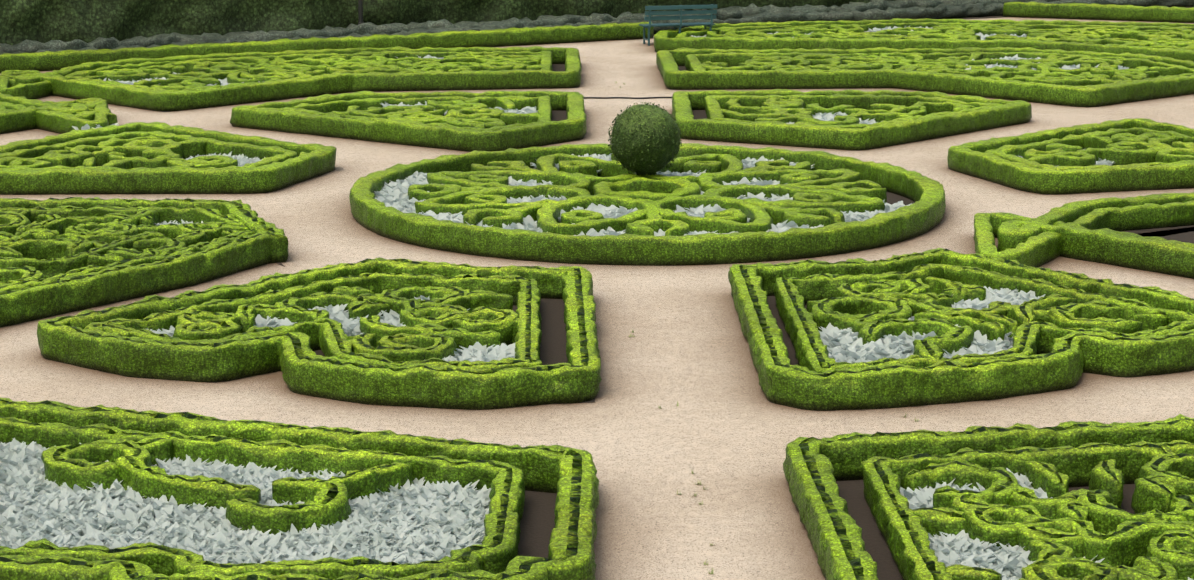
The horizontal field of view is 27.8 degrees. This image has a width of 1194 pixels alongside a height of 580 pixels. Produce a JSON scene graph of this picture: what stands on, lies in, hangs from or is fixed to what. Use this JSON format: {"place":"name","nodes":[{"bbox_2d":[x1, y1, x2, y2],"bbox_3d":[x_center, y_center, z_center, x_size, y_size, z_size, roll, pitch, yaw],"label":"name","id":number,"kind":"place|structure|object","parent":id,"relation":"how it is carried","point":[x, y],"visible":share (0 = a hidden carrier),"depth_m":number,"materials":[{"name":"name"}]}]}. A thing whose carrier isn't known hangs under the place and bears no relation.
{"place":"outdoors","nodes":[
{"label":"outdoors","id":0,"kind":"place"},
{"bbox_2d":[0,7,1193,579],"bbox_3d":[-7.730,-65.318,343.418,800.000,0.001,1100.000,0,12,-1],"label":"ground","id":1,"kind":"structure","parent":0,"point":[726,431],"depth_m":23.35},
{"bbox_2d":[72,123,118,129],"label":"silver foliage plants","id":2,"kind":"object","parent":1,"relation":"on","point":[86,127],"visible":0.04,"depth_m":39.82,"materials":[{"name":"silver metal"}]},
{"bbox_2d":[161,64,577,111],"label":"soil","id":3,"kind":"structure","parent":1,"relation":"on","point":[558,67],"depth_m":50.30,"materials":[{"name":"brown soil"}]},
{"bbox_2d":[99,55,443,85],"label":"lambs ear plant","id":4,"kind":"object","parent":3,"relation":"on","point":[224,82],"depth_m":46.15,"materials":[{"name":"grey plant"}]},
{"bbox_2d":[0,46,581,111],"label":"hedge","id":5,"kind":"object","parent":3,"relation":"on","point":[289,74],"visible":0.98,"depth_m":46.60,"materials":[{"name":"green plant"}]},
{"bbox_2d":[213,298,594,402],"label":"soil","id":6,"kind":"structure","parent":1,"relation":"on","point":[553,342],"depth_m":25.61,"materials":[{"name":"brown soil"}]},
{"bbox_2d":[37,257,601,409],"bbox_3d":[-2.871,0.368,25.183,5.748,0.404,5.806,0,12,-1],"label":"hedge","id":7,"kind":"object","parent":6,"relation":"on","point":[218,336],"visible":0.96,"depth_m":24.28,"materials":[{"name":"green plant"}]},
{"bbox_2d":[143,295,514,361],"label":"silver foliage plants","id":8,"kind":"object","parent":6,"relation":"on","point":[477,351],"visible":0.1,"depth_m":25.06,"materials":[{"name":"grey plant"}]},
{"bbox_2d":[0,0,894,44],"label":"tall hedge","id":9,"kind":"object","parent":1,"relation":"on","point":[45,21],"visible":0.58,"depth_m":54.34,"materials":[{"name":"green plant"}]},
{"bbox_2d":[518,490,556,557],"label":"soil","id":10,"kind":"structure","parent":1,"relation":"on","point":[537,524],"depth_m":18.97,"materials":[{"name":"brown soil"}]},
{"bbox_2d":[0,438,490,563],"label":"silver foliage plants","id":11,"kind":"object","parent":10,"relation":"on","point":[417,521],"visible":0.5,"depth_m":18.59,"materials":[{"name":"grey plant"}]},
{"bbox_2d":[0,397,598,579],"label":"hedge","id":12,"kind":"object","parent":10,"relation":"on","point":[131,446],"visible":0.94,"depth_m":19.24,"materials":[{"name":"green plant"}]},
{"bbox_2d":[551,111,566,120],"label":"soil","id":13,"kind":"structure","parent":1,"relation":"on","point":[559,115],"depth_m":42.85,"materials":[{"name":"brown soil"}]},
{"bbox_2d":[230,91,585,151],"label":"hedge","id":14,"kind":"object","parent":13,"relation":"on","point":[469,122],"visible":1,"depth_m":40.64,"materials":[{"name":"green plant"}]},
{"bbox_2d":[378,101,537,115],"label":"lambs ear plant","id":15,"kind":"object","parent":13,"relation":"on","point":[527,110],"visible":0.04,"depth_m":41.95,"materials":[{"name":"grey plant"}]},
{"bbox_2d":[0,2,1193,72],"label":"hedge","id":16,"kind":"object","parent":1,"relation":"on","point":[59,60],"visible":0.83,"depth_m":54.02,"materials":[{"name":"green plant"}]},
{"bbox_2d":[584,97,671,98],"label":"step edge","id":17,"kind":"object","parent":1,"relation":"on","point":[624,97],"visible":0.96,"depth_m":45.22,"materials":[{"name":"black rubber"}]},
{"bbox_2d":[639,4,716,45],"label":"bench","id":18,"kind":"object","parent":1,"relation":"on","point":[681,18],"visible":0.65,"depth_m":54.66,"materials":[{"name":"teal paint"}]},
{"bbox_2d":[595,82,918,573],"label":"path weeds","id":19,"kind":"object","parent":1,"relation":"on","point":[630,335],"visible":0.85,"depth_m":19.90,"materials":[{"name":"green plant"}]},
{"bbox_2d":[692,110,861,150],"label":"soil bed","id":20,"kind":"object","parent":1,"relation":"on","point":[699,114],"visible":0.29,"depth_m":42.98,"materials":[{"name":"brown soil"}]},
{"bbox_2d":[787,108,881,123],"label":"silver foliage plants","id":21,"kind":"object","parent":20,"relation":"on","point":[826,116],"visible":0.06,"depth_m":40.93,"materials":[{"name":"grey plant"}]},
{"bbox_2d":[672,89,1031,150],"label":"hedge","id":22,"kind":"object","parent":20,"relation":"on","point":[763,117],"visible":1,"depth_m":40.80,"materials":[{"name":"green plant"}]},
{"bbox_2d":[669,66,1088,107],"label":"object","id":23,"kind":"object","parent":1,"relation":"on","point":[681,68],"visible":0.14,"depth_m":50.12,"materials":[{"name":"brown soil"}]},
{"bbox_2d":[656,47,1193,106],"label":"hedge","id":24,"kind":"object","parent":23,"relation":"on","point":[1105,82],"visible":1,"depth_m":46.79,"materials":[{"name":"green plant"}]},
{"bbox_2d":[965,54,1128,69],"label":"silver foliage plants","id":25,"kind":"object","parent":23,"relation":"on","point":[1016,57],"visible":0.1,"depth_m":48.61,"materials":[{"name":"grey plant"}]},
{"bbox_2d":[886,191,914,205],"bbox_3d":[0.688,-1.116,33.243,8.025,0.001,8.025,0,12,-1],"label":"soil bed","id":26,"kind":"object","parent":1,"relation":"on","point":[892,198],"visible":0.06,"depth_m":34.03,"materials":[{"name":"brown soil"}]},
{"bbox_2d":[374,153,910,235],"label":"silver foliage plants","id":27,"kind":"object","parent":26,"relation":"on","point":[393,194],"visible":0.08,"depth_m":32.26,"materials":[{"name":"grey plant"}]},
{"bbox_2d":[608,102,681,176],"bbox_3d":[0.682,-2.002,34.307,1.069,1.352,1.087,0,12,-1],"label":"topiary ball","id":28,"kind":"object","parent":26,"relation":"on","point":[645,139],"visible":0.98,"depth_m":33.94,"materials":[{"name":"green plant"}]},
{"bbox_2d":[349,143,945,265],"bbox_3d":[0.700,-1.288,33.210,8.168,0.394,8.173,0,12,-1],"label":"circular parterre hedge","id":29,"kind":"object","parent":26,"relation":"on","point":[474,187],"visible":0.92,"depth_m":31.81,"materials":[{"name":"green plant"}]},
{"bbox_2d":[653,7,1189,35],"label":"soil strip","id":30,"kind":"object","parent":1,"relation":"on","point":[981,17],"depth_m":61.43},
{"bbox_2d":[358,0,363,24],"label":"lamp post","id":31,"kind":"object","parent":30,"relation":"on","point":[360,11],"visible":0.31,"depth_m":54.94,"materials":[{"name":"black metal"}]},
{"bbox_2d":[0,0,1193,54],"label":"shrubs","id":32,"kind":"object","parent":30,"relation":"on","point":[890,10],"visible":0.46,"depth_m":57.19,"materials":[{"name":"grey plant"}]},
{"bbox_2d":[767,296,1125,402],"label":"brown soil","id":33,"kind":"structure","parent":1,"relation":"on","point":[771,301],"depth_m":25.71,"materials":[{"name":"brown soil"}]},
{"bbox_2d":[818,286,1044,362],"bbox_3d":[3.653,0.463,24.981,2.228,0.284,4.710,9,15,39],"label":"lambs ear plant","id":34,"kind":"object","parent":33,"relation":"on","point":[846,345],"visible":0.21,"depth_m":24.40,"materials":[{"name":"grey plant"}]},
{"bbox_2d":[728,248,1193,410],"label":"hedge","id":35,"kind":"object","parent":33,"relation":"on","point":[1068,329],"visible":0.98,"depth_m":24.71,"materials":[{"name":"green plant"}]},
{"bbox_2d":[836,480,1134,579],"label":"brown soil","id":36,"kind":"structure","parent":1,"relation":"on","point":[851,492],"depth_m":19.05,"materials":[{"name":"brown soil"}]},
{"bbox_2d":[783,414,1193,579],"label":"hedge","id":37,"kind":"object","parent":36,"relation":"on","point":[1152,538],"visible":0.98,"depth_m":18.77,"materials":[{"name":"green plant"}]},
{"bbox_2d":[900,468,1192,579],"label":"lambs ear plant","id":38,"kind":"object","parent":36,"relation":"on","point":[1009,562],"visible":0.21,"depth_m":17.83,"materials":[{"name":"grey plant"}]},
{"bbox_2d":[1119,225,1193,243],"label":"soil","id":39,"kind":"structure","parent":1,"relation":"on","point":[1183,233],"depth_m":31.48,"materials":[{"name":"brown soil"}]},
{"bbox_2d":[973,192,1193,278],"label":"hedge","id":40,"kind":"object","parent":39,"relation":"on","point":[1088,230],"visible":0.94,"depth_m":29.71,"materials":[{"name":"green plant"}]},
{"label":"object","id":41,"kind":"object","parent":1,"relation":"on","visible":0},
{"bbox_2d":[691,26,1029,39],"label":"silver foliage plants","id":42,"kind":"object","parent":41,"relation":"on","point":[875,29],"depth_m":55.15,"materials":[{"name":"grey plant"}]},
{"bbox_2d":[654,18,1193,61],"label":"hedge","id":43,"kind":"object","parent":41,"relation":"on","point":[1171,40],"visible":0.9,"depth_m":53.96,"materials":[{"name":"green plant"}]},
{"label":"soil","id":44,"kind":"structure","parent":1,"relation":"on","visible":0},
{"bbox_2d":[1016,149,1113,166],"bbox_3d":[7.104,-1.942,36.752,2.182,0.221,1.500,-10,16,-41],"label":"lambs ear plant","id":45,"kind":"object","parent":44,"relation":"on","point":[1104,162],"visible":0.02,"depth_m":36.58,"materials":[{"name":"grey plant"}]},
{"bbox_2d":[947,118,1193,194],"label":"hedge","id":46,"kind":"object","parent":44,"relation":"on","point":[1143,154],"visible":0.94,"depth_m":36.21,"materials":[{"name":"green plant"}]},
{"label":"soil","id":47,"kind":"structure","parent":0,"visible":0},
{"bbox_2d":[0,197,288,327],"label":"hedge","id":48,"kind":"object","parent":47,"relation":"on","point":[64,255],"visible":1,"depth_m":29.09,"materials":[{"name":"green plant"}]},
{"bbox_2d":[155,219,202,225],"bbox_3d":[-5.640,-0.742,30.958,1.748,0.221,1.339,10,16,41],"label":"lambs ear plant","id":49,"kind":"object","parent":47,"relation":"on","point":[166,223],"depth_m":31.32,"materials":[{"name":"grey plant"}]},
{"label":"soil","id":50,"kind":"structure","parent":0,"visible":0},
{"bbox_2d":[0,122,336,194],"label":"hedge","id":51,"kind":"object","parent":50,"relation":"on","point":[138,158],"visible":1,"depth_m":35.72,"materials":[{"name":"green plant"}]},
{"bbox_2d":[182,151,264,166],"bbox_3d":[-5.614,-1.891,36.509,1.879,0.222,1.582,5,13,21],"label":"lambs ear plant","id":52,"kind":"object","parent":50,"relation":"on","point":[242,159],"depth_m":36.79,"materials":[{"name":"grey plant"}]},
{"label":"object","id":53,"kind":"object","parent":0,"visible":0},
{"bbox_2d":[0,92,117,133],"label":"hedge","id":54,"kind":"object","parent":53,"relation":"on","point":[22,113],"visible":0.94,"depth_m":40.95,"materials":[{"name":"green plant"}]}
]}

